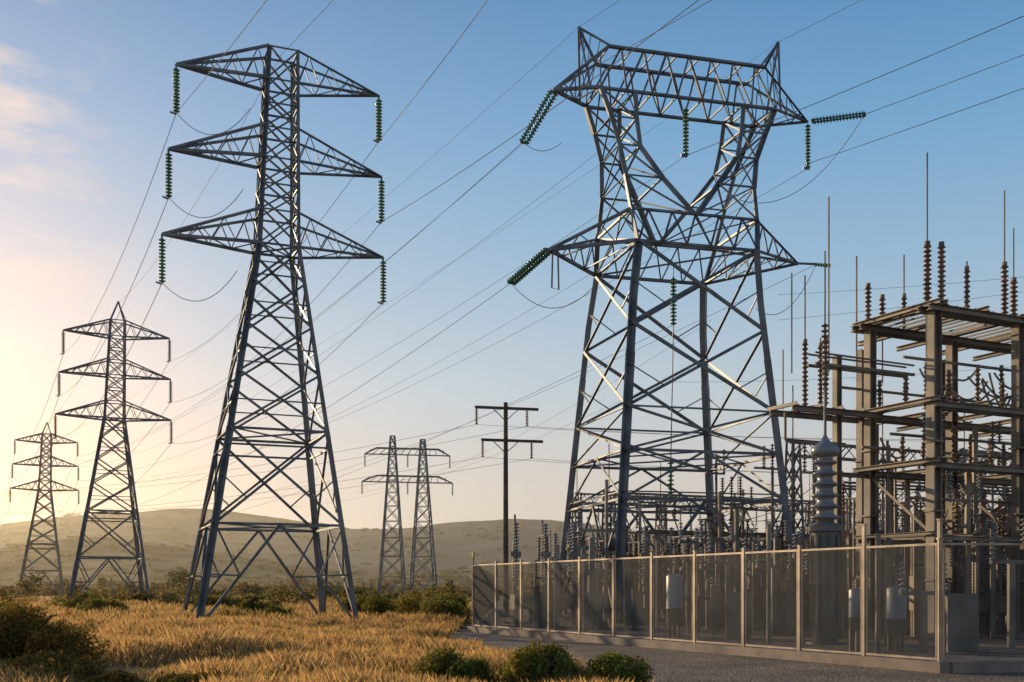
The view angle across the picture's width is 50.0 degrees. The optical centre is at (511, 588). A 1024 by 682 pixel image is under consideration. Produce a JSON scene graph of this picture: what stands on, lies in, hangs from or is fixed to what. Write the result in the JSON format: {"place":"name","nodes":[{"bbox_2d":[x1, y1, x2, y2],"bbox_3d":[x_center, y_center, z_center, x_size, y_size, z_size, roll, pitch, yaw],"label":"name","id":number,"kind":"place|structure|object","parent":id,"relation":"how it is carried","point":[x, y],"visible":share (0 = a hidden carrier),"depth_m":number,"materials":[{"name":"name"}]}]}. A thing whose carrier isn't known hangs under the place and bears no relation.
{"place":"outdoors","nodes":[
{"label":"outdoors","id":0,"kind":"place"},
{"bbox_2d":[0,537,577,589],"bbox_3d":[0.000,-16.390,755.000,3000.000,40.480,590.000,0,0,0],"label":"hills","id":1,"kind":"structure","parent":0,"point":[165,561],"depth_m":673.29,"materials":[{"name":"green plant"}]},
{"bbox_2d":[0,594,653,681],"bbox_3d":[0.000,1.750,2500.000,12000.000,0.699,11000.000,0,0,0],"label":"ground","id":2,"kind":"structure","parent":0,"point":[124,668],"depth_m":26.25,"materials":[{"name":"yellow plant"}]},
{"bbox_2d":[0,587,37,623],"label":"shrub","id":3,"kind":"object","parent":2,"relation":"on","point":[11,597],"visible":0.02,"depth_m":25.37,"materials":[{"name":"green plant"}]},
{"bbox_2d":[9,422,79,597],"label":"transmission tower","id":4,"kind":"structure","parent":2,"relation":"on","point":[40,490],"depth_m":189.02,"materials":[{"name":"metal"}]},
{"bbox_2d":[1,648,109,681],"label":"shrub","id":5,"kind":"object","parent":2,"relation":"on","point":[65,662],"visible":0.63,"depth_m":20.90,"materials":[{"name":"green plant"}]},
{"bbox_2d":[0,595,117,667],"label":"shrub","id":6,"kind":"object","parent":2,"relation":"on","point":[20,632],"visible":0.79,"depth_m":23.05,"materials":[{"name":"green plant"}]},
{"bbox_2d":[60,592,106,611],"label":"shrub","id":7,"kind":"object","parent":2,"relation":"on","point":[72,602],"visible":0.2,"depth_m":65.45,"materials":[{"name":"green plant"}]},
{"bbox_2d":[73,598,129,614],"bbox_3d":[-22.479,1.039,59.988,3.049,1.107,2.284,0,0,0],"label":"shrub","id":8,"kind":"object","parent":2,"relation":"on","point":[94,604],"visible":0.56,"depth_m":59.50,"materials":[{"name":"green plant"}]},
{"bbox_2d":[52,301,172,597],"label":"transmission tower","id":9,"kind":"structure","parent":2,"relation":"on","point":[137,538],"depth_m":109.23,"materials":[{"name":"metal"}]},
{"bbox_2d":[84,668,148,681],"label":"shrub","id":10,"kind":"object","parent":2,"relation":"on","point":[119,675],"visible":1,"depth_m":20.05,"materials":[{"name":"green plant"}]},
{"bbox_2d":[145,670,275,681],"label":"shrub","id":11,"kind":"object","parent":2,"relation":"on","point":[181,677],"visible":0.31,"depth_m":19.70,"materials":[{"name":"green plant"}]},
{"bbox_2d":[190,594,242,607],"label":"shrub","id":12,"kind":"object","parent":2,"relation":"on","point":[229,601],"visible":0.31,"depth_m":73.52,"materials":[{"name":"green plant"}]},
{"bbox_2d":[233,595,271,612],"bbox_3d":[-14.434,1.071,60.917,2.053,1.401,1.972,0,0,0],"label":"shrub","id":13,"kind":"object","parent":2,"relation":"on","point":[253,602],"visible":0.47,"depth_m":60.51,"materials":[{"name":"green plant"}]},
{"bbox_2d":[155,43,385,619],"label":"transmission tower","id":14,"kind":"structure","parent":2,"relation":"on","point":[249,299],"depth_m":54.41,"materials":[{"name":"metal"}]},
{"bbox_2d":[262,603,294,615],"bbox_3d":[-12.195,1.273,56.761,1.863,1.062,1.601,0,0,0],"label":"shrub","id":15,"kind":"object","parent":2,"relation":"on","point":[274,609],"visible":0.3,"depth_m":56.64,"materials":[{"name":"green plant"}]},
{"bbox_2d":[256,671,302,680],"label":"shrub","id":16,"kind":"object","parent":2,"relation":"on","point":[270,674],"visible":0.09,"depth_m":19.37,"materials":[{"name":"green plant"}]},
{"bbox_2d":[269,625,293,632],"bbox_3d":[-8.029,1.497,38.021,1.034,0.466,1.465,0,0,-26],"label":"shrub","id":17,"kind":"object","parent":2,"relation":"on","point":[282,627],"visible":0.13,"depth_m":37.95,"materials":[{"name":"green plant"}]},
{"bbox_2d":[0,565,577,606],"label":"distant shrubs","id":18,"kind":"object","parent":2,"relation":"on","point":[174,591],"visible":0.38,"depth_m":151.84,"materials":[{"name":"green plant"}]},
{"bbox_2d":[336,589,393,612],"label":"shrub","id":19,"kind":"object","parent":2,"relation":"on","point":[344,601],"visible":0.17,"depth_m":71.08,"materials":[{"name":"green plant"}]},
{"bbox_2d":[0,512,762,589],"bbox_3d":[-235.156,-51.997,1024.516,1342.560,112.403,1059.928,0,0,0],"label":"hillside trees","id":20,"kind":"object","parent":2,"relation":"on","point":[444,576],"visible":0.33,"depth_m":744.09,"materials":[{"name":"green plant"}]},
{"bbox_2d":[359,592,420,615],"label":"shrub","id":21,"kind":"object","parent":2,"relation":"on","point":[371,605],"visible":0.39,"depth_m":66.97,"materials":[{"name":"green plant"}]},
{"bbox_2d":[361,435,453,594],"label":"transmission tower","id":22,"kind":"structure","parent":2,"relation":"on","point":[423,448],"depth_m":159.76,"materials":[{"name":"metal"}]},
{"bbox_2d":[393,588,470,615],"bbox_3d":[-4.571,0.915,61.953,4.644,1.969,4.683,0,0,0],"label":"shrub","id":23,"kind":"object","parent":2,"relation":"on","point":[408,604],"visible":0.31,"depth_m":60.86,"materials":[{"name":"green plant"}]},
{"bbox_2d":[418,597,471,624],"bbox_3d":[-3.268,1.181,55.850,2.939,1.449,2.684,0,0,0],"label":"shrub","id":24,"kind":"object","parent":2,"relation":"on","point":[438,605],"visible":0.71,"depth_m":55.31,"materials":[{"name":"green plant"}]},
{"bbox_2d":[410,645,496,681],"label":"shrub","id":25,"kind":"object","parent":2,"relation":"on","point":[444,661],"visible":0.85,"depth_m":20.03,"materials":[{"name":"green plant"}]},
{"bbox_2d":[501,639,581,681],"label":"shrub","id":26,"kind":"object","parent":2,"relation":"on","point":[524,662],"visible":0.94,"depth_m":20.16,"materials":[{"name":"green plant"}]},
{"bbox_2d":[0,508,919,573],"bbox_3d":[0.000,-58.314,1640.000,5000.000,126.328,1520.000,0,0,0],"label":"hills","id":27,"kind":"structure","parent":0,"point":[458,546],"depth_m":1262.22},
{"bbox_2d":[0,0,1023,538],"label":"sky","id":28,"kind":"structure","parent":0,"point":[86,86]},
{"bbox_2d":[449,603,1023,681],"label":"gravel yard","id":29,"kind":"structure","parent":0,"point":[667,665],"depth_m":28.36,"materials":[{"name":"grey gravel"}]},
{"bbox_2d":[475,402,542,616],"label":"utility pole","id":30,"kind":"object","parent":29,"relation":"on","point":[505,440],"visible":1,"depth_m":69.87,"materials":[{"name":"brown wood"}]},
{"bbox_2d":[581,651,655,681],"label":"shrub","id":31,"kind":"object","parent":29,"relation":"on","point":[614,665],"visible":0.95,"depth_m":19.72,"materials":[{"name":"green plant"}]},
{"bbox_2d":[586,525,662,617],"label":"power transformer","id":32,"kind":"object","parent":29,"relation":"on","point":[612,545],"visible":0.2,"depth_m":65.22,"materials":[{"name":"metal"}]},
{"bbox_2d":[666,567,681,636],"bbox_3d":[6.200,0.525,42.000,0.618,2.650,0.618,0,0,0],"label":"equipment tank","id":33,"kind":"object","parent":29,"relation":"on","point":[677,592],"visible":0.74,"depth_m":41.76,"materials":[{"name":"metal"}]},
{"bbox_2d":[507,26,865,622],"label":"transmission tower","id":34,"kind":"structure","parent":29,"relation":"on","point":[627,448],"depth_m":64.22,"materials":[{"name":"metal"}]},
{"bbox_2d":[1,0,1023,542],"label":"overhead power lines","id":35,"kind":"object","parent":34,"relation":"attached to","point":[441,270],"visible":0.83,"depth_m":68.89,"materials":[{"name":"metal"}]},
{"bbox_2d":[467,608,1023,672],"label":"concrete kerb","id":36,"kind":"structure","parent":29,"relation":"on","point":[933,666],"depth_m":28.26,"materials":[{"name":"grey concrete"}]},
{"bbox_2d":[472,519,1023,661],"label":"security fence","id":37,"kind":"object","parent":36,"relation":"on","point":[485,593],"visible":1,"depth_m":29.45,"materials":[{"name":"metal"}]},
{"bbox_2d":[510,385,1023,653],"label":"switchyard equipment","id":38,"kind":"object","parent":29,"relation":"on","point":[721,539],"visible":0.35,"depth_m":51.80,"materials":[{"name":"metal"}]},
{"bbox_2d":[806,251,844,644],"bbox_3d":[10.350,-4.650,36.300,1.240,13.000,1.240,0,0,0],"label":"voltage bushing","id":39,"kind":"object","parent":29,"relation":"on","point":[824,529],"visible":0.99,"depth_m":35.98,"materials":[{"name":"grey ceramic"}]},
{"bbox_2d":[849,579,860,654],"bbox_3d":[9.100,0.800,29.000,0.412,2.100,0.412,0,0,0],"label":"equipment tank","id":40,"kind":"object","parent":29,"relation":"on","point":[854,613],"visible":0.48,"depth_m":28.85,"materials":[{"name":"metal"}]},
{"bbox_2d":[767,152,1023,641],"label":"substation gantry","id":41,"kind":"object","parent":29,"relation":"on","point":[944,469],"visible":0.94,"depth_m":40.00,"materials":[{"name":"metal"}]},
{"bbox_2d":[886,578,906,651],"bbox_3d":[11.200,0.775,32.000,0.577,2.150,0.577,0,0,0],"label":"equipment tank","id":42,"kind":"object","parent":29,"relation":"on","point":[897,619],"visible":0.67,"depth_m":31.77,"materials":[{"name":"metal"}]},
{"bbox_2d":[959,506,1007,628],"bbox_3d":[22.580,-0.957,51.526,4.600,5.614,3.150,0,0,-26],"label":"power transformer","id":43,"kind":"object","parent":29,"relation":"on","point":[1005,512],"visible":0.09,"depth_m":50.22,"materials":[{"name":"metal"}]}
]}

